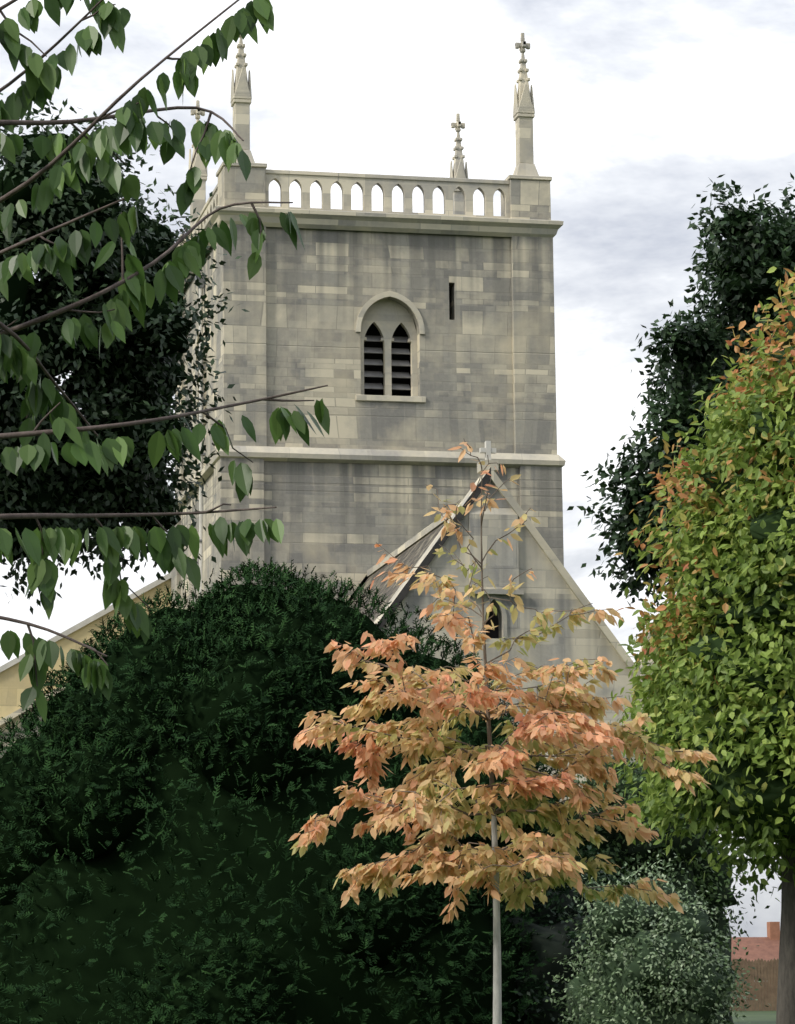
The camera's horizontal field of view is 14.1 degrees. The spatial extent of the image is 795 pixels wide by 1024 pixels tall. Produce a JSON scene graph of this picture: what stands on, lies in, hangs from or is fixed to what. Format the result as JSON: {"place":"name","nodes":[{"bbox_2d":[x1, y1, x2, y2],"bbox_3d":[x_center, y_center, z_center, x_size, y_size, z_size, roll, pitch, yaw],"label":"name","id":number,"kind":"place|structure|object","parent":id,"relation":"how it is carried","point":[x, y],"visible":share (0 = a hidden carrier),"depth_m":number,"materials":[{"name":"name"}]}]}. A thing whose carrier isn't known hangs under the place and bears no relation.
{"place":"outdoors","nodes":[
{"label":"outdoors","id":0,"kind":"place"},
{"bbox_2d":[171,33,565,610],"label":"church tower","id":1,"kind":"structure","parent":0,"point":[419,344],"depth_m":71.34,"materials":[{"name":"grey stone"}]},
{"bbox_2d":[0,0,794,936],"label":"sky","id":2,"kind":"structure","parent":0,"point":[638,103],"materials":[{"name":"white"}]},
{"bbox_2d":[348,441,660,802],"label":"gable","id":3,"kind":"structure","parent":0,"point":[554,585],"depth_m":59.48,"materials":[{"name":"grey stone"}]},
{"bbox_2d":[730,1000,775,1023],"bbox_3d":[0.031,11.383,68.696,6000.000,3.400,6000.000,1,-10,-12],"label":"ground","id":4,"kind":"structure","parent":0,"point":[760,1017],"depth_m":89.58,"materials":[{"name":"green plant"}]},
{"bbox_2d":[0,572,170,757],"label":"building","id":5,"kind":"structure","parent":4,"relation":"on","point":[13,687],"depth_m":76.14,"materials":[{"name":"beige stone"}]},
{"bbox_2d":[0,93,249,613],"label":"copper beech tree","id":6,"kind":"object","parent":4,"relation":"on","point":[141,374],"visible":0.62,"depth_m":50.70,"materials":[{"name":"green plant"}]},
{"bbox_2d":[0,0,329,722],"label":"cherry tree","id":7,"kind":"object","parent":4,"relation":"on","point":[18,357],"visible":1,"depth_m":9.73,"materials":[{"name":"green plant"}]},
{"bbox_2d":[0,557,617,1023],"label":"yew tree","id":8,"kind":"object","parent":4,"relation":"on","point":[168,799],"visible":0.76,"depth_m":41.45,"materials":[{"name":"green plant"}]},
{"bbox_2d":[288,438,717,1023],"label":"young autumn tree","id":9,"kind":"object","parent":4,"relation":"on","point":[584,742],"visible":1,"depth_m":21.60,"materials":[{"name":"orange plant"}]},
{"bbox_2d":[481,845,632,1023],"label":"dark evergreen shrub","id":10,"kind":"object","parent":4,"relation":"on","point":[556,944],"visible":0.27,"depth_m":41.48,"materials":[{"name":"green plant"}]},
{"bbox_2d":[536,843,769,1023],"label":"variegated shrub","id":11,"kind":"object","parent":4,"relation":"on","point":[651,964],"visible":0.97,"depth_m":38.95,"materials":[{"name":"green plant"}]},
{"bbox_2d":[563,752,771,1023],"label":"green shrub","id":12,"kind":"object","parent":4,"relation":"on","point":[618,850],"visible":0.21,"depth_m":45.90,"materials":[{"name":"green plant"}]},
{"bbox_2d":[567,173,794,612],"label":"dark broadleaf tree","id":13,"kind":"object","parent":4,"relation":"on","point":[747,254],"visible":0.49,"depth_m":54.44,"materials":[{"name":"green plant"}]},
{"bbox_2d":[611,266,794,1023],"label":"hornbeam tree","id":14,"kind":"object","parent":4,"relation":"on","point":[719,684],"visible":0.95,"depth_m":32.74,"materials":[{"name":"green plant"}]},
{"bbox_2d":[730,958,778,1010],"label":"garden fence","id":15,"kind":"object","parent":4,"relation":"on","point":[768,971],"visible":0.24,"depth_m":101.23,"materials":[{"name":"brown wood"}]},
{"bbox_2d":[731,922,779,994],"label":"house","id":16,"kind":"structure","parent":4,"relation":"on","point":[767,948],"depth_m":250.18,"materials":[{"name":"brick"}]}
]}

